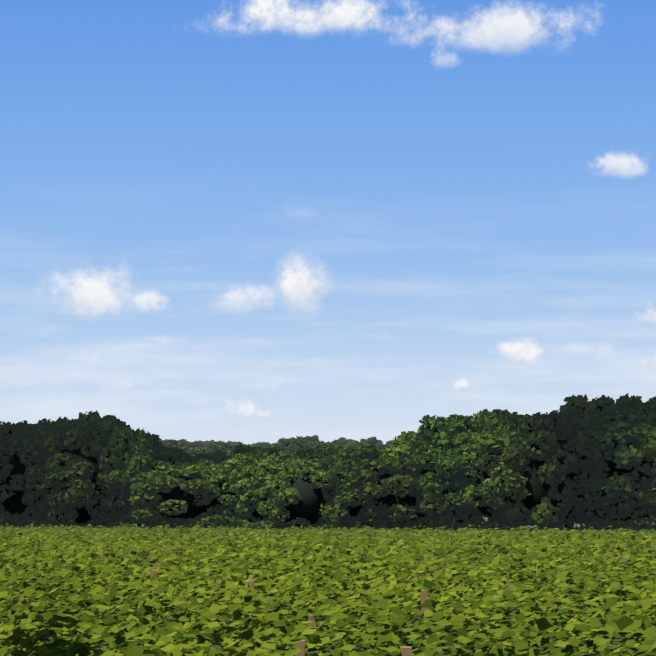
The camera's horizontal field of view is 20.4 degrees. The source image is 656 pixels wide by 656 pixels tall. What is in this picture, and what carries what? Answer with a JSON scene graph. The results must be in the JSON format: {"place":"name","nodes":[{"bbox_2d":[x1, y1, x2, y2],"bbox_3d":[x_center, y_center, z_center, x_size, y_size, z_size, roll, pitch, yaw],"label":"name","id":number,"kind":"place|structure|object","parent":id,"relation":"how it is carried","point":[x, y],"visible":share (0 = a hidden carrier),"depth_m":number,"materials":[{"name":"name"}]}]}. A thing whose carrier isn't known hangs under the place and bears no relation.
{"place":"outdoors","nodes":[
{"label":"outdoors","id":0,"kind":"place"},
{"bbox_2d":[53,271,127,315],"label":"cloud","id":1,"kind":"structure","parent":0,"point":[94,295],"depth_m":5949.35,"materials":[{"name":"white"}]},
{"bbox_2d":[127,292,165,310],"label":"cloud","id":2,"kind":"structure","parent":0,"point":[146,301],"depth_m":5969.80,"materials":[{"name":"white"}]},
{"bbox_2d":[227,402,254,416],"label":"cloud","id":3,"kind":"structure","parent":0,"point":[245,410],"depth_m":5987.09,"materials":[{"name":"white"}]},
{"bbox_2d":[218,287,272,309],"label":"cloud","id":4,"kind":"structure","parent":0,"point":[238,299],"depth_m":5992.56,"materials":[{"name":"white"}]},
{"bbox_2d":[257,411,268,417],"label":"cloud","id":5,"kind":"structure","parent":0,"point":[263,414],"depth_m":5988.95,"materials":[{"name":"white"}]},
{"bbox_2d":[279,256,325,312],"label":"cloud","id":6,"kind":"structure","parent":0,"point":[300,283],"depth_m":5997.35,"materials":[{"name":"white"}]},
{"bbox_2d":[216,0,413,32],"bbox_3d":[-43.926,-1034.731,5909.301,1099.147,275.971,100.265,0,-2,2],"label":"cloud","id":7,"kind":"structure","parent":0,"point":[329,15],"depth_m":5913.32,"materials":[{"name":"white"}]},
{"bbox_2d":[0,0,655,444],"label":"sky","id":8,"kind":"structure","parent":0,"point":[452,206],"materials":[{"name":"blue"}]},
{"bbox_2d":[121,517,596,529],"bbox_3d":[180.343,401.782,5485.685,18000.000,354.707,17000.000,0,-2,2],"label":"ground","id":9,"kind":"structure","parent":0,"point":[577,525],"depth_m":333.37,"materials":[{"name":"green plant"}]},
{"bbox_2d":[0,455,8,513],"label":"tree","id":10,"kind":"object","parent":9,"relation":"on","point":[2,508],"visible":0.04,"depth_m":258.88,"materials":[{"name":"green plant"}]},
{"bbox_2d":[0,434,14,524],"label":"tree","id":11,"kind":"object","parent":9,"relation":"on","point":[5,440],"visible":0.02,"depth_m":272.87,"materials":[{"name":"green plant"}]},
{"bbox_2d":[0,421,39,435],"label":"tree","id":12,"kind":"object","parent":9,"relation":"on","point":[5,428],"depth_m":277.55,"materials":[{"name":"green plant"}]},
{"bbox_2d":[2,420,50,435],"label":"tree","id":13,"kind":"object","parent":9,"relation":"on","point":[34,429],"depth_m":297.42,"materials":[{"name":"green plant"}]},
{"bbox_2d":[0,431,53,521],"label":"tree","id":14,"kind":"object","parent":9,"relation":"on","point":[24,452],"visible":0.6,"depth_m":257.62,"materials":[{"name":"green plant"}]},
{"bbox_2d":[24,416,69,430],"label":"tree","id":15,"kind":"object","parent":9,"relation":"on","point":[58,423],"visible":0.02,"depth_m":312.62,"materials":[{"name":"green plant"}]},
{"bbox_2d":[35,424,90,522],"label":"tree","id":16,"kind":"object","parent":9,"relation":"on","point":[43,434],"depth_m":271.32,"materials":[{"name":"green plant"}]},
{"bbox_2d":[24,424,139,527],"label":"tree","id":17,"kind":"object","parent":9,"relation":"on","point":[79,481],"visible":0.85,"depth_m":256.79,"materials":[{"name":"green plant"}]},
{"bbox_2d":[59,410,116,428],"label":"tree","id":18,"kind":"object","parent":9,"relation":"on","point":[90,417],"visible":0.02,"depth_m":312.45,"materials":[{"name":"green plant"}]},
{"bbox_2d":[78,519,133,524],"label":"tree","id":19,"kind":"object","parent":9,"relation":"on","point":[86,523],"depth_m":272.36,"materials":[{"name":"green plant"}]},
{"bbox_2d":[59,419,154,449],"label":"tree","id":20,"kind":"object","parent":9,"relation":"on","point":[91,426],"depth_m":273.92,"materials":[{"name":"green plant"}]},
{"bbox_2d":[97,420,153,522],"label":"tree","id":21,"kind":"object","parent":9,"relation":"on","point":[130,444],"visible":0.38,"depth_m":259.87,"materials":[{"name":"green plant"}]},
{"bbox_2d":[122,430,161,522],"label":"tree","id":22,"kind":"object","parent":9,"relation":"on","point":[156,441],"visible":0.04,"depth_m":298.36,"materials":[{"name":"green plant"}]},
{"bbox_2d":[123,445,169,525],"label":"tree","id":23,"kind":"object","parent":9,"relation":"on","point":[164,449],"depth_m":285.86,"materials":[{"name":"green plant"}]},
{"bbox_2d":[137,448,184,526],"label":"tree","id":24,"kind":"object","parent":9,"relation":"on","point":[171,457],"visible":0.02,"depth_m":269.49,"materials":[{"name":"green plant"}]},
{"bbox_2d":[124,460,215,527],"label":"tree","id":25,"kind":"object","parent":9,"relation":"on","point":[159,490],"visible":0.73,"depth_m":256.73,"materials":[{"name":"green plant"}]},
{"bbox_2d":[163,439,191,450],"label":"tree","id":26,"kind":"object","parent":9,"relation":"on","point":[173,443],"visible":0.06,"depth_m":636.16,"materials":[{"name":"green plant"}]},
{"bbox_2d":[161,447,196,462],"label":"tree","id":27,"kind":"object","parent":9,"relation":"on","point":[186,456],"depth_m":294.46,"materials":[{"name":"green plant"}]},
{"bbox_2d":[178,439,190,443],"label":"tree","id":28,"kind":"object","parent":9,"relation":"on","point":[182,441],"visible":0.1,"depth_m":1552.96,"materials":[{"name":"green plant"}]},
{"bbox_2d":[178,441,202,449],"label":"tree","id":29,"kind":"object","parent":9,"relation":"on","point":[194,444],"visible":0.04,"depth_m":897.63,"materials":[{"name":"green plant"}]},
{"bbox_2d":[183,448,199,454],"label":"tree","id":30,"kind":"object","parent":9,"relation":"on","point":[194,451],"depth_m":591.10,"materials":[{"name":"green plant"}]},
{"bbox_2d":[171,458,214,468],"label":"tree","id":31,"kind":"object","parent":9,"relation":"on","point":[204,462],"visible":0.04,"depth_m":268.14,"materials":[{"name":"green plant"}]},
{"bbox_2d":[198,440,214,445],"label":"tree","id":32,"kind":"object","parent":9,"relation":"on","point":[204,442],"visible":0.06,"depth_m":1407.04,"materials":[{"name":"green plant"}]},
{"bbox_2d":[193,452,223,463],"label":"tree","id":33,"kind":"object","parent":9,"relation":"on","point":[200,456],"visible":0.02,"depth_m":291.21,"materials":[{"name":"green plant"}]},
{"bbox_2d":[191,449,227,458],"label":"tree","id":34,"kind":"object","parent":9,"relation":"on","point":[218,454],"depth_m":311.08,"materials":[{"name":"green plant"}]},
{"bbox_2d":[206,441,224,446],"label":"tree","id":35,"kind":"object","parent":9,"relation":"on","point":[209,443],"visible":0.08,"depth_m":998.32,"materials":[{"name":"green plant"}]},
{"bbox_2d":[198,442,234,453],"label":"tree","id":36,"kind":"object","parent":9,"relation":"on","point":[225,446],"visible":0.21,"depth_m":604.63,"materials":[{"name":"green plant"}]},
{"bbox_2d":[193,463,243,525],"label":"tree","id":37,"kind":"object","parent":9,"relation":"on","point":[224,501],"visible":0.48,"depth_m":258.96,"materials":[{"name":"green plant"}]},
{"bbox_2d":[222,450,232,455],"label":"tree","id":38,"kind":"object","parent":9,"relation":"on","point":[229,452],"depth_m":464.25,"materials":[{"name":"green plant"}]},
{"bbox_2d":[221,453,268,467],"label":"tree","id":39,"kind":"object","parent":9,"relation":"on","point":[239,459],"visible":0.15,"depth_m":267.12,"materials":[{"name":"green plant"}]},
{"bbox_2d":[216,446,279,464],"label":"tree","id":40,"kind":"object","parent":9,"relation":"on","point":[256,453],"visible":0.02,"depth_m":275.42,"materials":[{"name":"green plant"}]},
{"bbox_2d":[227,459,281,528],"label":"tree","id":41,"kind":"object","parent":9,"relation":"on","point":[250,481],"visible":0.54,"depth_m":258.59,"materials":[{"name":"green plant"}]},
{"bbox_2d":[232,444,280,456],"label":"tree","id":42,"kind":"object","parent":9,"relation":"on","point":[236,450],"visible":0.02,"depth_m":308.50,"materials":[{"name":"green plant"}]},
{"bbox_2d":[251,442,270,446],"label":"tree","id":43,"kind":"object","parent":9,"relation":"on","point":[258,444],"visible":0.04,"depth_m":988.93,"materials":[{"name":"green plant"}]},
{"bbox_2d":[263,443,300,450],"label":"tree","id":44,"kind":"object","parent":9,"relation":"on","point":[278,447],"visible":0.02,"depth_m":626.66,"materials":[{"name":"green plant"}]},
{"bbox_2d":[276,450,296,458],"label":"tree","id":45,"kind":"object","parent":9,"relation":"on","point":[283,453],"visible":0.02,"depth_m":462.48,"materials":[{"name":"green plant"}]},
{"bbox_2d":[276,437,311,450],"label":"tree","id":46,"kind":"object","parent":9,"relation":"on","point":[295,443],"visible":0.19,"depth_m":903.73,"materials":[{"name":"green plant"}]},
{"bbox_2d":[256,459,335,528],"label":"tree","id":47,"kind":"object","parent":9,"relation":"on","point":[294,494],"visible":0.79,"depth_m":256.25,"materials":[{"name":"green plant"}]},
{"bbox_2d":[279,457,319,469],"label":"tree","id":48,"kind":"object","parent":9,"relation":"on","point":[291,461],"depth_m":269.88,"materials":[{"name":"green plant"}]},
{"bbox_2d":[280,456,334,527],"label":"tree","id":49,"kind":"object","parent":9,"relation":"on","point":[301,458],"depth_m":280.69,"materials":[{"name":"green plant"}]},
{"bbox_2d":[296,435,323,445],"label":"tree","id":50,"kind":"object","parent":9,"relation":"on","point":[312,440],"visible":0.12,"depth_m":990.18,"materials":[{"name":"green plant"}]},
{"bbox_2d":[294,444,336,458],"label":"tree","id":51,"kind":"object","parent":9,"relation":"on","point":[321,452],"visible":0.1,"depth_m":290.67,"materials":[{"name":"green plant"}]},
{"bbox_2d":[0,511,655,531],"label":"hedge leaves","id":52,"kind":"object","parent":9,"relation":"on","point":[20,520],"visible":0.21,"depth_m":255.53,"materials":[{"name":"green plant"}]},
{"bbox_2d":[313,442,343,450],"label":"tree","id":53,"kind":"object","parent":9,"relation":"on","point":[318,445],"depth_m":589.45,"materials":[{"name":"green plant"}]},
{"bbox_2d":[12,526,655,655],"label":"vineyard posts","id":54,"kind":"object","parent":9,"relation":"on","point":[405,650],"visible":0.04,"depth_m":28.16,"materials":[{"name":"brown wood"}]},
{"bbox_2d":[0,522,655,655],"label":"vineyard","id":55,"kind":"object","parent":54,"relation":"on","point":[334,572],"depth_m":28.17,"materials":[{"name":"green plant"}]},
{"bbox_2d":[310,459,373,527],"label":"tree","id":56,"kind":"object","parent":9,"relation":"on","point":[344,509],"visible":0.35,"depth_m":256.45,"materials":[{"name":"green plant"}]},
{"bbox_2d":[331,439,359,447],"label":"tree","id":57,"kind":"object","parent":9,"relation":"on","point":[350,443],"visible":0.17,"depth_m":901.85,"materials":[{"name":"green plant"}]},
{"bbox_2d":[309,442,383,526],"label":"tree","id":58,"kind":"object","parent":9,"relation":"on","point":[355,453],"visible":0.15,"depth_m":270.87,"materials":[{"name":"green plant"}]},
{"bbox_2d":[357,436,384,449],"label":"tree","id":59,"kind":"object","parent":9,"relation":"on","point":[376,442],"visible":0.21,"depth_m":905.31,"materials":[{"name":"green plant"}]},
{"bbox_2d":[385,440,394,447],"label":"tree","id":60,"kind":"object","parent":9,"relation":"on","point":[389,443],"visible":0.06,"depth_m":901.68,"materials":[{"name":"green plant"}]},
{"bbox_2d":[340,456,448,529],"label":"tree","id":61,"kind":"object","parent":9,"relation":"on","point":[392,492],"visible":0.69,"depth_m":254.28,"materials":[{"name":"green plant"}]},
{"bbox_2d":[377,441,416,459],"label":"tree","id":62,"kind":"object","parent":9,"relation":"on","point":[390,451],"visible":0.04,"depth_m":269.13,"materials":[{"name":"green plant"}]},
{"bbox_2d":[392,414,492,526],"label":"tree","id":63,"kind":"object","parent":9,"relation":"on","point":[404,436],"depth_m":285.06,"materials":[{"name":"green plant"}]},
{"bbox_2d":[402,444,484,527],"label":"tree","id":64,"kind":"object","parent":9,"relation":"on","point":[444,472],"visible":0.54,"depth_m":255.68,"materials":[{"name":"green plant"}]},
{"bbox_2d":[402,409,495,518],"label":"tree","id":65,"kind":"object","parent":9,"relation":"on","point":[440,431],"visible":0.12,"depth_m":268.71,"materials":[{"name":"green plant"}]},
{"bbox_2d":[449,410,520,455],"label":"tree","id":66,"kind":"object","parent":9,"relation":"on","point":[504,422],"visible":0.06,"depth_m":266.99,"materials":[{"name":"green plant"}]},
{"bbox_2d":[455,430,535,527],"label":"tree","id":67,"kind":"object","parent":9,"relation":"on","point":[478,495],"visible":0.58,"depth_m":255.09,"materials":[{"name":"green plant"}]},
{"bbox_2d":[492,409,523,427],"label":"tree","id":68,"kind":"object","parent":9,"relation":"on","point":[497,410],"depth_m":280.12,"materials":[{"name":"green plant"}]},
{"bbox_2d":[475,410,604,528],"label":"tree","id":69,"kind":"object","parent":9,"relation":"on","point":[551,457],"visible":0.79,"depth_m":254.25,"materials":[{"name":"green plant"}]},
{"bbox_2d":[524,409,581,524],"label":"tree","id":70,"kind":"object","parent":9,"relation":"on","point":[573,417],"depth_m":290.08,"materials":[{"name":"green plant"}]},
{"bbox_2d":[566,420,597,527],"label":"tree","id":71,"kind":"object","parent":9,"relation":"on","point":[588,424],"depth_m":267.18,"materials":[{"name":"green plant"}]},
{"bbox_2d":[558,394,613,418],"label":"tree","id":72,"kind":"object","parent":9,"relation":"on","point":[579,405],"visible":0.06,"depth_m":292.22,"materials":[{"name":"green plant"}]},
{"bbox_2d":[566,412,655,528],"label":"tree","id":73,"kind":"object","parent":9,"relation":"on","point":[623,494],"visible":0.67,"depth_m":254.85,"materials":[{"name":"green plant"}]},
{"bbox_2d":[573,395,649,520],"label":"tree","id":74,"kind":"object","parent":9,"relation":"on","point":[630,411],"visible":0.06,"depth_m":265.83,"materials":[{"name":"green plant"}]},
{"bbox_2d":[616,393,643,403],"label":"tree","id":75,"kind":"object","parent":9,"relation":"on","point":[633,398],"depth_m":292.77,"materials":[{"name":"green plant"}]},
{"bbox_2d":[623,396,655,521],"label":"tree","id":76,"kind":"object","parent":9,"relation":"on","point":[650,420],"visible":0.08,"depth_m":266.51,"materials":[{"name":"green plant"}]},
{"bbox_2d":[634,431,655,513],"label":"tree","id":77,"kind":"object","parent":9,"relation":"on","point":[648,453],"visible":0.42,"depth_m":253.90,"materials":[{"name":"green plant"}]},
{"bbox_2d":[453,378,470,390],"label":"cloud","id":78,"kind":"structure","parent":0,"point":[460,384],"depth_m":5980.53,"materials":[{"name":"white"}]},
{"bbox_2d":[406,5,574,50],"bbox_3d":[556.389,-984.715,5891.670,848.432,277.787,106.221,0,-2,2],"label":"cloud","id":79,"kind":"structure","parent":0,"point":[499,28],"depth_m":5896.62,"materials":[{"name":"white"}]},
{"bbox_2d":[498,339,542,364],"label":"cloud","id":80,"kind":"structure","parent":0,"point":[526,352],"depth_m":5965.31,"materials":[{"name":"white"}]},
{"bbox_2d":[598,154,645,175],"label":"cloud","id":81,"kind":"structure","parent":0,"point":[623,165],"depth_m":5900.01,"materials":[{"name":"white"}]},
{"bbox_2d":[638,310,655,323],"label":"cloud","id":82,"kind":"structure","parent":0,"point":[650,317],"depth_m":5907.74,"materials":[{"name":"white"}]},
{"bbox_2d":[644,357,655,367],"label":"cloud","id":83,"kind":"structure","parent":0,"point":[654,365],"depth_m":5904.24,"materials":[{"name":"white"}]}
]}

